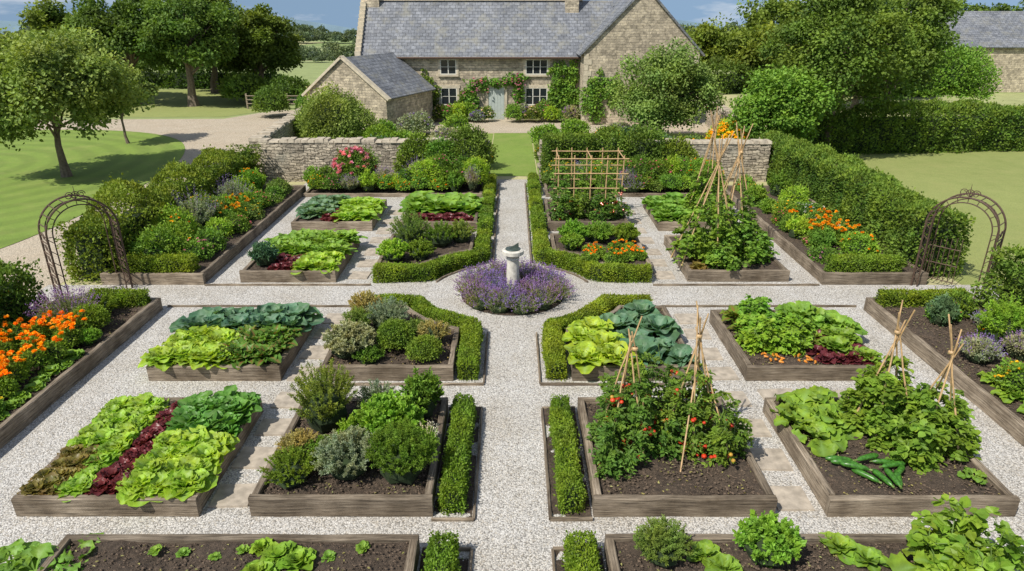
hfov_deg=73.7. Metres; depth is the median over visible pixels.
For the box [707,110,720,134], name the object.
proud stones
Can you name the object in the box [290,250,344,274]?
lettuce plants
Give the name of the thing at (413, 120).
garden shrub
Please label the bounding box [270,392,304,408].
stepping stone
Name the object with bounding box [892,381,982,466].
bean plant
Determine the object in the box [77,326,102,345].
herb plant
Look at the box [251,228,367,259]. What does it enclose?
plants
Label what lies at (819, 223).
marigold plants
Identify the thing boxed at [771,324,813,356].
celery plant
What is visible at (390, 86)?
stone outbuilding
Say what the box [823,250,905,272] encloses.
box hedge
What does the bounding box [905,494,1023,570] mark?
squash vine
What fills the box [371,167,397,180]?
perennial plant
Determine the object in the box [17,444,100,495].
bronze lettuce plants
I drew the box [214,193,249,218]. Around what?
marigold plants
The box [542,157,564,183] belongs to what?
flowering perennial
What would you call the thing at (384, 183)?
flowering perennial
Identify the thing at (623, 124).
garden shrub
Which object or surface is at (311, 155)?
proud stones
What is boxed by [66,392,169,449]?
lettuce plants
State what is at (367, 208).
lettuce plants
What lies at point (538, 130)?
garden shrub
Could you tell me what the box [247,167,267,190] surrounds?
leafy perennial
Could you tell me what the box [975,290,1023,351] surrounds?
fennel plant
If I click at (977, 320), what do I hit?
perennial plant
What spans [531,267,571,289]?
lavender
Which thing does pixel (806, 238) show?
flowering perennial
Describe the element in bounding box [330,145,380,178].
rose bush
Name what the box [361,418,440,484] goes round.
rosemary ball bush
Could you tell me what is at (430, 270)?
box hedge
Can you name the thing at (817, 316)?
plants
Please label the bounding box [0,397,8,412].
yellow flower plants
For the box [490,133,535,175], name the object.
grass path
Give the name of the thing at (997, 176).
lawn
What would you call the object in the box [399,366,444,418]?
mint plant
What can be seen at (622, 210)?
tomato plant
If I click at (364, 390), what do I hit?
oregano plant
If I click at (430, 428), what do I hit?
chamomile plant
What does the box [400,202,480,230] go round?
raised bed
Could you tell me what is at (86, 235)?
beech hedge
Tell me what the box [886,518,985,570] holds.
squash plants
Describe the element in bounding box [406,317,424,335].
oregano plant
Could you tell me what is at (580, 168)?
perennial plant
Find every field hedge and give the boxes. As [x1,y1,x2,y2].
[1,60,279,88]
[699,54,938,96]
[771,96,1023,154]
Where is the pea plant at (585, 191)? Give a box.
[563,159,593,205]
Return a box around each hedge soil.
[419,407,479,570]
[544,408,604,570]
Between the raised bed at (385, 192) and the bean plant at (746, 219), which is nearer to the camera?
the bean plant at (746, 219)
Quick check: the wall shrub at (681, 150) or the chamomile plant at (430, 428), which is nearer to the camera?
the chamomile plant at (430, 428)
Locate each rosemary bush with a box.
[287,358,357,433]
[386,209,431,242]
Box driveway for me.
[0,110,294,296]
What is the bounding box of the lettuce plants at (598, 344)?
[562,316,644,373]
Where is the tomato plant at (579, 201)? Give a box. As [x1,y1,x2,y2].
[565,192,593,219]
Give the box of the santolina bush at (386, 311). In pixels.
[364,295,409,328]
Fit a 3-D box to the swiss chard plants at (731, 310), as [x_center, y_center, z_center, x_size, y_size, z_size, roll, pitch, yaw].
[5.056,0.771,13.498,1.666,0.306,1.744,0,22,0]
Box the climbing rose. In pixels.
[458,71,529,119]
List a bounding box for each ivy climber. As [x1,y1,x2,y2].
[420,68,472,119]
[576,67,623,123]
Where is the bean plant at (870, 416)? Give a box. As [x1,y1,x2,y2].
[834,355,922,450]
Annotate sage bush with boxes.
[310,425,377,480]
[321,318,376,359]
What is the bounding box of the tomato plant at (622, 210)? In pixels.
[600,186,633,220]
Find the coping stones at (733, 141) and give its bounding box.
[540,138,771,143]
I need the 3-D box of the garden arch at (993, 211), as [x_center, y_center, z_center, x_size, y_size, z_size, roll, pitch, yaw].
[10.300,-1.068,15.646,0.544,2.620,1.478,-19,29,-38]
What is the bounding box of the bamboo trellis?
[551,148,628,216]
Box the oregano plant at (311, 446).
[302,434,332,462]
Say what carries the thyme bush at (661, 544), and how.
on the raised bed at (621, 553)
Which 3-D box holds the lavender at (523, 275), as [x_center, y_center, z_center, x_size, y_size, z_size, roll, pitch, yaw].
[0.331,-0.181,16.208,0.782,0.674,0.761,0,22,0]
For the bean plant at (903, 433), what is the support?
on the raised bed at (839, 490)
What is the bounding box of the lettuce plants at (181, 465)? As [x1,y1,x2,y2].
[115,424,239,506]
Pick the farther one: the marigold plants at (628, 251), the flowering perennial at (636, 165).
the flowering perennial at (636, 165)
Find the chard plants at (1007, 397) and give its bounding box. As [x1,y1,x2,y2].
[976,371,1023,412]
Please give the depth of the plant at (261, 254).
16.90 m
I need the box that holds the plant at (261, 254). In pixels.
[247,240,278,265]
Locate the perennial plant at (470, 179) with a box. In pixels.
[464,163,480,190]
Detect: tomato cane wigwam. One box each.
[596,316,644,457]
[672,301,713,456]
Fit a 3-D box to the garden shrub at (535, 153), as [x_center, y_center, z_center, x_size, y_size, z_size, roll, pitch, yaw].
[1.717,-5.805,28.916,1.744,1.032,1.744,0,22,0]
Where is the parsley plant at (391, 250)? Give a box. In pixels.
[375,237,410,261]
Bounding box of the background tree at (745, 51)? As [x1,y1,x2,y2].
[722,19,801,74]
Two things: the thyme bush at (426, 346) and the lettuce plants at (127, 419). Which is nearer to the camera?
the lettuce plants at (127, 419)
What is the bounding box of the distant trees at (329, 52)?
[0,20,746,61]
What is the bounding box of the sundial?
[502,242,523,291]
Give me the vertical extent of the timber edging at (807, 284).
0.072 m
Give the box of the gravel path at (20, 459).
[0,179,1023,570]
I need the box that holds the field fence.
[245,93,299,108]
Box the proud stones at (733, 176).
[537,146,770,178]
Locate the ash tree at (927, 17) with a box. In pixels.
[847,0,968,116]
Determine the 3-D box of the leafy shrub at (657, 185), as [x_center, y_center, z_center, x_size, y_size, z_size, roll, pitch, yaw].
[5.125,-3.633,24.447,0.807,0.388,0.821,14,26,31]
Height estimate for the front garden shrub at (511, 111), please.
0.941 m
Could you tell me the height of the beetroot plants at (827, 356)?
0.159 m
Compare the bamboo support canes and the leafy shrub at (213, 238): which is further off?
the leafy shrub at (213, 238)
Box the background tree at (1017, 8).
[1003,0,1023,10]
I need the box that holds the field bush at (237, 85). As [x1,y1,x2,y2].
[215,70,267,100]
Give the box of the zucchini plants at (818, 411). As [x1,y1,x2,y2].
[769,385,862,456]
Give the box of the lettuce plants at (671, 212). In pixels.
[648,203,705,221]
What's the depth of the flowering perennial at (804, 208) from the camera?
21.04 m
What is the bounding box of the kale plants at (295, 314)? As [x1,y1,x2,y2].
[169,302,323,337]
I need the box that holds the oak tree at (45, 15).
[16,0,121,67]
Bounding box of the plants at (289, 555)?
[240,537,316,570]
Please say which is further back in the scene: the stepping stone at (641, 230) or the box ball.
the stepping stone at (641, 230)
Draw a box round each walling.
[249,120,311,171]
[259,140,489,181]
[539,142,770,181]
[705,107,774,177]
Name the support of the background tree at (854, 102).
on the ground at (311, 72)
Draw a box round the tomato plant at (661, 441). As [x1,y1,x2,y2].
[625,411,686,460]
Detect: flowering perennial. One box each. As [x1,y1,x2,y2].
[141,219,201,253]
[149,201,197,234]
[177,237,216,261]
[179,190,227,217]
[190,221,204,231]
[216,193,238,203]
[221,212,251,233]
[235,168,262,190]
[238,190,264,209]
[242,202,265,220]
[249,189,271,208]
[264,192,283,205]
[307,172,326,188]
[319,172,342,189]
[377,174,394,188]
[394,178,411,190]
[396,168,414,184]
[410,172,429,188]
[428,177,449,189]
[429,151,452,182]
[451,153,481,182]
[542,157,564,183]
[556,161,577,184]
[576,157,610,186]
[589,159,621,183]
[614,158,629,181]
[620,154,655,181]
[627,173,655,188]
[643,157,667,180]
[651,158,672,178]
[672,155,695,177]
[684,155,711,176]
[703,158,726,180]
[735,173,755,189]
[737,174,753,192]
[769,207,788,223]
[770,199,799,215]
[794,201,827,215]
[799,232,812,245]
[803,209,843,222]
[805,244,844,263]
[830,221,850,230]
[836,231,880,254]
[972,323,984,336]
[986,357,1023,396]
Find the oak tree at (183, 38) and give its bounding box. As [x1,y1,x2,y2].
[118,0,243,106]
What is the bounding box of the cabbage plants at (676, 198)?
[640,192,684,209]
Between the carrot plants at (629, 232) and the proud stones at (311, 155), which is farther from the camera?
the proud stones at (311, 155)
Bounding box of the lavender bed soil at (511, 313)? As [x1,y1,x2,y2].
[461,288,563,315]
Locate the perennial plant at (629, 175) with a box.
[619,167,637,187]
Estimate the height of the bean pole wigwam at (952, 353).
2.084 m
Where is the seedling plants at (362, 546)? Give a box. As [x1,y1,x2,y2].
[147,540,369,562]
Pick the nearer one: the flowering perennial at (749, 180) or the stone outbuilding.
the flowering perennial at (749, 180)
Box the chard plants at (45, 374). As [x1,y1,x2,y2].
[0,348,84,420]
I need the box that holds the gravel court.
[253,119,710,132]
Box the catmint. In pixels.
[618,174,643,192]
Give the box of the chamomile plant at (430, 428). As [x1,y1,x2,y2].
[415,420,437,438]
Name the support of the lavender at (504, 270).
on the lavender bed soil at (511, 313)
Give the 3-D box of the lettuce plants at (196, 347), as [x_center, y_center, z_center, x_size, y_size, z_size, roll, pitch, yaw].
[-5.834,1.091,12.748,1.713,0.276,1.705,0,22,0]
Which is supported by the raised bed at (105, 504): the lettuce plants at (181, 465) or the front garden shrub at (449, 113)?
the lettuce plants at (181, 465)
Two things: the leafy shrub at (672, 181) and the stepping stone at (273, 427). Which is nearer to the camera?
the stepping stone at (273, 427)
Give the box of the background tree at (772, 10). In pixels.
[730,0,809,38]
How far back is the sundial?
15.53 m
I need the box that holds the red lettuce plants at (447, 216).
[410,212,473,220]
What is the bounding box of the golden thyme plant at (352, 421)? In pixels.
[336,411,370,437]
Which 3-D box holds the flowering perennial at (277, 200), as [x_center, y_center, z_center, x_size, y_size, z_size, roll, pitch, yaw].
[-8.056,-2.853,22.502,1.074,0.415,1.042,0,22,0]
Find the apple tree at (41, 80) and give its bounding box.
[0,22,157,177]
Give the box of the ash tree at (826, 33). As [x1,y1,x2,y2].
[755,0,940,144]
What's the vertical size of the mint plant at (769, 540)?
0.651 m
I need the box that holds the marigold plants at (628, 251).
[580,239,647,263]
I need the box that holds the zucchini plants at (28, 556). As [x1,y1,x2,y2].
[0,532,103,570]
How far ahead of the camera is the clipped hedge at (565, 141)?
25.14 m
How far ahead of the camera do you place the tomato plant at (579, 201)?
20.70 m
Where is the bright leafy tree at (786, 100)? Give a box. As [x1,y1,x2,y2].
[721,61,844,141]
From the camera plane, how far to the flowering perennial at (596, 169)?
24.42 m
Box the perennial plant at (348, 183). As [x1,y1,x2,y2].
[338,173,359,190]
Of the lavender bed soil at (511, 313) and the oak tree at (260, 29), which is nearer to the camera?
the lavender bed soil at (511, 313)
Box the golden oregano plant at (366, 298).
[348,290,383,311]
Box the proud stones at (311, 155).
[262,144,488,178]
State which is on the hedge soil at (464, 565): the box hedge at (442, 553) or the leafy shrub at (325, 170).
the box hedge at (442, 553)
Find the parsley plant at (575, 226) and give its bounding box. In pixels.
[557,218,590,238]
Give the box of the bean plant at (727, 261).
[695,234,756,270]
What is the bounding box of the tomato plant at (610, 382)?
[598,360,663,424]
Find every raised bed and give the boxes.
[0,297,162,448]
[11,397,262,516]
[37,534,419,570]
[100,185,305,284]
[146,313,314,380]
[239,238,359,282]
[248,397,448,516]
[291,199,386,230]
[303,180,483,196]
[320,305,459,380]
[377,233,474,275]
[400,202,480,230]
[544,182,716,196]
[544,199,629,230]
[550,233,652,273]
[566,305,694,380]
[577,397,777,516]
[604,533,916,570]
[643,199,710,230]
[664,235,789,281]
[709,309,888,380]
[726,185,928,284]
[762,397,1019,516]
[863,297,1023,446]
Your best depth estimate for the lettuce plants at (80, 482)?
9.40 m
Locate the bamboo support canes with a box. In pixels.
[680,326,731,471]
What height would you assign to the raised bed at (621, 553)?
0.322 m
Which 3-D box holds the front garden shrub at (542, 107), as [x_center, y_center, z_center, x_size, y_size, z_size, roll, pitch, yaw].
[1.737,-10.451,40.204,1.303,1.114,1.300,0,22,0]
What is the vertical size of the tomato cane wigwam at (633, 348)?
2.132 m
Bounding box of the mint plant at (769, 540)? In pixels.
[732,509,806,567]
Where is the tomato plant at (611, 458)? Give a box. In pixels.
[588,419,645,480]
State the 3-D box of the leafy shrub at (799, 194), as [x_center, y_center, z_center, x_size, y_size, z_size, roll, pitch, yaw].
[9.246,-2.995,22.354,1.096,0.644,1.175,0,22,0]
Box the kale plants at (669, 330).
[599,299,700,369]
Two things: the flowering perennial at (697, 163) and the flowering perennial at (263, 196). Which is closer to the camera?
the flowering perennial at (263, 196)
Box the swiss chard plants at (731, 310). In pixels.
[719,305,819,346]
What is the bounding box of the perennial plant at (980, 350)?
[956,330,1007,363]
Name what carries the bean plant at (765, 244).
on the raised bed at (774, 270)
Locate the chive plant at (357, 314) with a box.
[339,305,373,325]
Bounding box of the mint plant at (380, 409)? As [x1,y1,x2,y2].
[353,388,426,433]
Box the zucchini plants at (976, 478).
[957,467,987,483]
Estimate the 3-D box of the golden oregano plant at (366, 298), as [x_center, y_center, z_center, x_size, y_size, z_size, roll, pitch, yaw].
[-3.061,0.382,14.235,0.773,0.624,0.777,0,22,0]
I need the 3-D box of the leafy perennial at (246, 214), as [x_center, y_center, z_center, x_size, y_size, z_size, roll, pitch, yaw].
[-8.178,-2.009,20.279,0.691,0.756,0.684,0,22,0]
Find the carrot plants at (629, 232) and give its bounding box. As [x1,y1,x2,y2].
[612,221,640,243]
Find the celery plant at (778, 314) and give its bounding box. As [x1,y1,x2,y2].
[766,310,802,329]
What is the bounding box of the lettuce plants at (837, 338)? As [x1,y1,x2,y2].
[811,324,882,362]
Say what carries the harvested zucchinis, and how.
on the raised bed at (839, 490)
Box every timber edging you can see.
[167,305,350,306]
[204,283,370,285]
[333,382,483,385]
[423,547,471,551]
[431,517,473,521]
[436,266,478,282]
[468,549,472,570]
[472,407,482,520]
[483,332,487,383]
[492,183,499,261]
[524,182,531,260]
[536,332,540,383]
[540,382,709,385]
[541,407,551,520]
[542,406,574,409]
[550,517,592,521]
[551,548,555,570]
[553,267,588,282]
[553,546,601,551]
[653,283,819,285]
[665,304,856,306]
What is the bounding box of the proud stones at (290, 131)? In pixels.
[256,124,296,164]
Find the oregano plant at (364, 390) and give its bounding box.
[355,378,395,407]
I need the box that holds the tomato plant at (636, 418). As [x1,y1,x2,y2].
[586,375,662,465]
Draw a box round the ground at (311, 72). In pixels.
[3,36,1023,311]
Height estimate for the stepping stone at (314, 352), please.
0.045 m
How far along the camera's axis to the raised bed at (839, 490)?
9.20 m
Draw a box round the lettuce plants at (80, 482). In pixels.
[54,438,131,501]
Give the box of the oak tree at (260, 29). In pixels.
[217,2,304,79]
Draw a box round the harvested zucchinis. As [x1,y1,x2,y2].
[825,453,905,488]
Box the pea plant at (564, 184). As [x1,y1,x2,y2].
[546,162,577,206]
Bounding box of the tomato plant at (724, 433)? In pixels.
[688,390,753,467]
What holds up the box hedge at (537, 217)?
on the gravel path at (20, 459)
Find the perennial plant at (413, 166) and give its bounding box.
[402,154,423,174]
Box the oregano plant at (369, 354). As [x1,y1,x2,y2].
[351,344,384,363]
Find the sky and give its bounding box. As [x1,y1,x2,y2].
[0,0,1023,28]
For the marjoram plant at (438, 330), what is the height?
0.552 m
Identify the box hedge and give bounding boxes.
[85,286,150,308]
[118,251,200,277]
[371,228,492,283]
[374,291,484,380]
[421,529,462,570]
[435,392,478,515]
[476,204,494,235]
[480,187,496,211]
[482,172,497,195]
[526,171,542,194]
[527,188,543,210]
[529,203,548,234]
[531,228,652,282]
[540,292,652,380]
[546,394,588,515]
[560,526,603,570]
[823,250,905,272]
[873,285,968,307]
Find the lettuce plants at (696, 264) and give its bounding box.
[679,248,707,269]
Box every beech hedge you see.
[0,257,49,329]
[50,143,266,284]
[748,126,976,279]
[970,242,1023,327]
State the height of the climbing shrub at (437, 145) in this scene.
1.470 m
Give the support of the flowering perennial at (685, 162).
on the raised bed at (645, 192)
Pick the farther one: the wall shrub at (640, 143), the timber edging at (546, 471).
the wall shrub at (640, 143)
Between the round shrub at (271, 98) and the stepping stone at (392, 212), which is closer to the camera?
the stepping stone at (392, 212)
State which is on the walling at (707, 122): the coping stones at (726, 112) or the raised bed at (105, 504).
the coping stones at (726, 112)
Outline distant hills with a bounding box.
[0,18,723,35]
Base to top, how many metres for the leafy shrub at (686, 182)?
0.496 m
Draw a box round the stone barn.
[911,11,1023,92]
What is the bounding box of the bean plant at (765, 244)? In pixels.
[737,224,779,263]
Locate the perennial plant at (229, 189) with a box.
[210,172,252,197]
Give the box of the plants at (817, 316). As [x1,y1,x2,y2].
[774,300,867,334]
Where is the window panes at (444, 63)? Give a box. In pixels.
[441,60,546,103]
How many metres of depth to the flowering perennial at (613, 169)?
24.54 m
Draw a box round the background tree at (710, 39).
[685,12,746,71]
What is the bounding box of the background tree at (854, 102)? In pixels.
[850,70,916,107]
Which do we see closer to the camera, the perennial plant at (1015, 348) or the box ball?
the perennial plant at (1015, 348)
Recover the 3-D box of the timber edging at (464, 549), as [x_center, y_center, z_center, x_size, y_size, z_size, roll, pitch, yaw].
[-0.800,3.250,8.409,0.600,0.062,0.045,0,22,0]
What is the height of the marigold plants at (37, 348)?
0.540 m
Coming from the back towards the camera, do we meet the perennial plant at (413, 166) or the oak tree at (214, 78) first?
the oak tree at (214, 78)
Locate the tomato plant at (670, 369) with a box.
[628,345,678,424]
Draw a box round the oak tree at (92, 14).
[50,0,170,105]
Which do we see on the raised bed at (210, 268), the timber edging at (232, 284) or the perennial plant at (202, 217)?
the perennial plant at (202, 217)
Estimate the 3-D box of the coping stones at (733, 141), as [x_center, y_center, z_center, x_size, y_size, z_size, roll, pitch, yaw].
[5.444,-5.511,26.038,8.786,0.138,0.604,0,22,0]
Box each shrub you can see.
[127,224,190,259]
[192,226,227,251]
[204,217,234,237]
[251,84,290,112]
[262,177,293,194]
[263,74,309,98]
[264,184,286,197]
[291,79,378,138]
[293,88,306,109]
[318,164,332,177]
[360,122,390,138]
[374,118,396,130]
[376,129,419,138]
[388,170,403,188]
[392,126,438,173]
[393,110,436,132]
[402,156,448,184]
[423,135,458,163]
[427,125,460,138]
[431,103,445,119]
[438,110,471,134]
[441,103,454,118]
[446,123,494,169]
[448,101,466,116]
[461,101,476,117]
[461,155,490,183]
[468,109,485,121]
[479,105,495,118]
[490,142,498,163]
[502,103,523,119]
[518,102,529,118]
[522,106,541,119]
[527,123,561,144]
[532,98,550,117]
[532,138,539,159]
[542,104,558,119]
[550,108,567,120]
[560,118,590,132]
[562,104,579,118]
[573,108,580,118]
[587,123,628,164]
[604,180,620,190]
[607,120,628,128]
[618,124,638,138]
[619,120,666,159]
[647,179,665,191]
[654,132,699,161]
[656,172,682,189]
[677,133,700,139]
[678,175,692,189]
[703,117,750,139]
[756,198,779,208]
[777,184,809,202]
[901,38,1003,101]
[925,291,962,326]
[945,287,979,318]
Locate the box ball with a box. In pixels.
[70,302,112,328]
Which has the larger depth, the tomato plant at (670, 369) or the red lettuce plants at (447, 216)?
the red lettuce plants at (447, 216)
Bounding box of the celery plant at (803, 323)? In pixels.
[775,312,815,337]
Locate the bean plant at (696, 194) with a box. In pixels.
[683,163,732,214]
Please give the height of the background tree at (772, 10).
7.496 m
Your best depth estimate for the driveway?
35.70 m
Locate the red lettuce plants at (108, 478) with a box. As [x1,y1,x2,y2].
[83,398,184,495]
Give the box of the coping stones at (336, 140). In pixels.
[258,137,485,142]
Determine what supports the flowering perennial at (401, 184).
on the raised bed at (385, 192)
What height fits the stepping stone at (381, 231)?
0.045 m
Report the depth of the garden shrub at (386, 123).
34.00 m
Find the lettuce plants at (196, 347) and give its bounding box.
[138,325,247,370]
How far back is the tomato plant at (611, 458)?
9.35 m
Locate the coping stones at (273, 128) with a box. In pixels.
[248,106,301,140]
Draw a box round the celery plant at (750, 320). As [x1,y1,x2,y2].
[734,312,778,333]
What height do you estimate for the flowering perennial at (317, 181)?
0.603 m
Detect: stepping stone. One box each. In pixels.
[208,483,256,507]
[231,446,276,468]
[254,418,292,435]
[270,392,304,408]
[286,366,319,380]
[299,345,328,359]
[313,328,333,338]
[322,313,345,323]
[348,271,371,278]
[357,259,377,266]
[364,248,380,255]
[369,237,389,242]
[376,228,391,233]
[382,219,400,223]
[386,210,403,214]
[627,219,641,223]
[637,228,646,232]
[638,237,654,243]
[644,249,661,254]
[650,259,666,266]
[653,271,675,278]
[674,313,703,323]
[683,328,711,339]
[691,347,722,359]
[705,367,738,380]
[717,391,751,406]
[739,419,771,436]
[750,448,792,470]
[757,388,792,398]
[769,486,814,510]
[831,390,844,396]
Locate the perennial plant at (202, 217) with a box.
[171,187,217,228]
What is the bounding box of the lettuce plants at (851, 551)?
[686,531,889,570]
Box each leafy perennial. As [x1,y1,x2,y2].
[214,195,231,210]
[226,175,255,191]
[230,206,248,217]
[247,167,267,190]
[301,165,323,189]
[338,165,356,177]
[357,169,377,191]
[444,161,463,188]
[447,169,463,191]
[666,154,684,187]
[690,166,709,191]
[746,181,769,204]
[759,197,777,213]
[766,169,792,196]
[775,220,788,232]
[785,213,812,239]
[808,226,836,250]
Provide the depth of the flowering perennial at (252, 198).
21.24 m
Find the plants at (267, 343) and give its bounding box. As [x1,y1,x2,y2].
[215,323,302,369]
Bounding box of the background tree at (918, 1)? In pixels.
[891,0,966,10]
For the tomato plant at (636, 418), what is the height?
1.194 m
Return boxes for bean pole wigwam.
[670,131,735,267]
[689,106,721,209]
[705,122,754,260]
[855,300,914,435]
[904,314,963,462]
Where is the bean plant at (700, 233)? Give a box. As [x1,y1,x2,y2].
[665,197,744,267]
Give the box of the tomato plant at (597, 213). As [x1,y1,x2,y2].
[586,194,614,220]
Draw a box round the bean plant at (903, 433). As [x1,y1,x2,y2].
[875,414,942,474]
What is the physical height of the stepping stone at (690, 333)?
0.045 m
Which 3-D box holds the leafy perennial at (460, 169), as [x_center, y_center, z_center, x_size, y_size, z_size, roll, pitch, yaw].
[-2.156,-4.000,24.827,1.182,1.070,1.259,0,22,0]
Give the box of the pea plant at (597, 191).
[588,162,619,208]
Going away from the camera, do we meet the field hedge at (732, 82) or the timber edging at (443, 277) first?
the timber edging at (443, 277)
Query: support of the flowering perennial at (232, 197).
on the raised bed at (210, 268)
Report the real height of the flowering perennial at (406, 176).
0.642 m
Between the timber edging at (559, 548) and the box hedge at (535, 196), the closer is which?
the timber edging at (559, 548)
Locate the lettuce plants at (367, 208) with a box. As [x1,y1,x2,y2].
[330,196,387,221]
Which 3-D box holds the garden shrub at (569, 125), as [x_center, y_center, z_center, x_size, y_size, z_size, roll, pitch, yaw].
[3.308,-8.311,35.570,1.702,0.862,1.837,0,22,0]
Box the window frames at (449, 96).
[440,60,547,104]
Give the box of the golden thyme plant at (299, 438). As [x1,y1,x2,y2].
[274,428,318,457]
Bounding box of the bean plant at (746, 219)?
[694,187,767,260]
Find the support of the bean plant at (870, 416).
on the raised bed at (839, 490)
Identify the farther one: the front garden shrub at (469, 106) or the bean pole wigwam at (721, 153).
the front garden shrub at (469, 106)
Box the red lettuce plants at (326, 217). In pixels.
[320,208,341,222]
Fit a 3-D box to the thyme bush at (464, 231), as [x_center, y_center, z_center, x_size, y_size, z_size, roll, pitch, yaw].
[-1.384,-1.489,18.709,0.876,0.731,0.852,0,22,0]
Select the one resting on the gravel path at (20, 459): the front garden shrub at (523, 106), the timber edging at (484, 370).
the timber edging at (484, 370)
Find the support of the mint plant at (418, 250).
on the raised bed at (455, 247)
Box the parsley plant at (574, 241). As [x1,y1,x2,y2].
[559,231,584,249]
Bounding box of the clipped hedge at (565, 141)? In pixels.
[539,129,597,185]
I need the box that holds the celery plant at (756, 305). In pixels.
[735,294,772,314]
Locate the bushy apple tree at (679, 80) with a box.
[603,33,726,134]
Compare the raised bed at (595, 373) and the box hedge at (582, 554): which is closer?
the box hedge at (582, 554)
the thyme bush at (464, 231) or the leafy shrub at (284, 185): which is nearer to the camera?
the thyme bush at (464, 231)
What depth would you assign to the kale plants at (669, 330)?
13.26 m
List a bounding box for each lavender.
[22,284,101,320]
[453,269,490,290]
[453,274,491,302]
[457,261,498,281]
[459,282,501,310]
[477,283,521,313]
[478,268,505,281]
[478,274,505,298]
[479,259,506,274]
[490,277,521,299]
[495,256,534,272]
[495,263,521,281]
[501,288,543,314]
[512,277,542,298]
[518,279,564,310]
[519,264,536,283]
[519,270,549,291]
[520,259,548,279]
[523,262,562,282]
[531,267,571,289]
[532,273,576,302]
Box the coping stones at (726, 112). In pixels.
[713,102,775,142]
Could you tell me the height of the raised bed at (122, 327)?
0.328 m
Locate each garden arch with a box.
[38,186,132,296]
[910,184,1006,297]
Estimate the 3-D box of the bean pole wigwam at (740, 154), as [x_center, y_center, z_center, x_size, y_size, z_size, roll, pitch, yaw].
[5.712,-2.487,17.640,1.471,3.373,1.674,0,22,0]
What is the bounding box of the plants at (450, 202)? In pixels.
[398,190,483,216]
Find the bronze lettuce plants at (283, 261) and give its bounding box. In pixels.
[267,252,305,269]
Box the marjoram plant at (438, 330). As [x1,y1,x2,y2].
[416,318,450,342]
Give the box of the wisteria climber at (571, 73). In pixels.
[546,59,579,110]
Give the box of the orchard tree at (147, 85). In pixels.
[111,64,160,143]
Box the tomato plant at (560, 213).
[543,186,579,220]
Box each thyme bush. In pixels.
[82,292,119,312]
[257,444,318,488]
[374,317,414,350]
[404,333,444,362]
[422,219,458,247]
[448,218,475,242]
[633,513,696,567]
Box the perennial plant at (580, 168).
[567,159,593,185]
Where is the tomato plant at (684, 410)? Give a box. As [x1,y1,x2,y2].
[654,362,722,464]
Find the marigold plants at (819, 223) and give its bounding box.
[783,206,860,243]
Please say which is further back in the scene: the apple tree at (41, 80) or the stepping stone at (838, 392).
the apple tree at (41, 80)
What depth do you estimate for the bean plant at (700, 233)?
17.02 m
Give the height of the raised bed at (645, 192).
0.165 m
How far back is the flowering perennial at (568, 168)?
24.48 m
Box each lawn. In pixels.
[0,130,184,247]
[55,90,296,116]
[332,134,492,144]
[533,134,704,174]
[832,150,1023,284]
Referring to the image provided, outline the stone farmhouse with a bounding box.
[354,0,704,124]
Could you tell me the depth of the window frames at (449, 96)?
40.53 m
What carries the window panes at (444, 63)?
in the stone farmhouse
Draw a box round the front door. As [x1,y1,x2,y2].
[488,87,503,118]
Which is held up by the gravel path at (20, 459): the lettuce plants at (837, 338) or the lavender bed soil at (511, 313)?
the lavender bed soil at (511, 313)
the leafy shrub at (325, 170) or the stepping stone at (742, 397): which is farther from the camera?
the leafy shrub at (325, 170)
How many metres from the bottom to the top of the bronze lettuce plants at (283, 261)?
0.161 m
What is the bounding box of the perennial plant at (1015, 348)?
[999,328,1023,360]
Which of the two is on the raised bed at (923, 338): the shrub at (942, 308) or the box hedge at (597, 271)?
the shrub at (942, 308)
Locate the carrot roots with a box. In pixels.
[761,352,822,363]
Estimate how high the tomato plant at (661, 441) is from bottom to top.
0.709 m
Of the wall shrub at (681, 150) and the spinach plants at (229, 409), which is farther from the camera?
the wall shrub at (681, 150)
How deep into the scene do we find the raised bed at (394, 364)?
12.31 m
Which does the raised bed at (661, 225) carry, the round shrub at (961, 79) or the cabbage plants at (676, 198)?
the cabbage plants at (676, 198)
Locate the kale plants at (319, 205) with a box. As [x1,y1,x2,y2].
[295,194,351,218]
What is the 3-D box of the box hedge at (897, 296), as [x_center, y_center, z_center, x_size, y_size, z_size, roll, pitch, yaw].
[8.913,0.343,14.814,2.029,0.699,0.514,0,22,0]
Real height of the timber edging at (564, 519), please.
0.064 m
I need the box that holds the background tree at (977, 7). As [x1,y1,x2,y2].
[958,0,1010,10]
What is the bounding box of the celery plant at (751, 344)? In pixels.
[735,314,789,357]
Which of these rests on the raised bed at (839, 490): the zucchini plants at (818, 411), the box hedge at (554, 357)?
the zucchini plants at (818, 411)
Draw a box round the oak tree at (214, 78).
[164,0,253,92]
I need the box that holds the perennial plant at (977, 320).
[969,309,991,327]
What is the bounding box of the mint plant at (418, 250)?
[405,236,436,260]
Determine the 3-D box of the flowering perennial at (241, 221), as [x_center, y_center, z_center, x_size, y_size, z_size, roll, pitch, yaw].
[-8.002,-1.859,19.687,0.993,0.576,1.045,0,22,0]
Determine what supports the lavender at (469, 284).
on the lavender bed soil at (511, 313)
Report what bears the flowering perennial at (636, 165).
on the raised bed at (645, 192)
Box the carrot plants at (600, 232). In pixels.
[583,219,615,242]
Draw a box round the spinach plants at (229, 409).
[163,384,261,437]
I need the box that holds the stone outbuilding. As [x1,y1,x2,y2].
[301,52,435,131]
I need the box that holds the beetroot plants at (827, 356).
[805,329,876,364]
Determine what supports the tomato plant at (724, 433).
on the raised bed at (657, 487)
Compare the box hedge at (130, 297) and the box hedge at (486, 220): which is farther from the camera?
the box hedge at (486, 220)
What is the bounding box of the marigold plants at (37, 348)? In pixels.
[0,309,91,398]

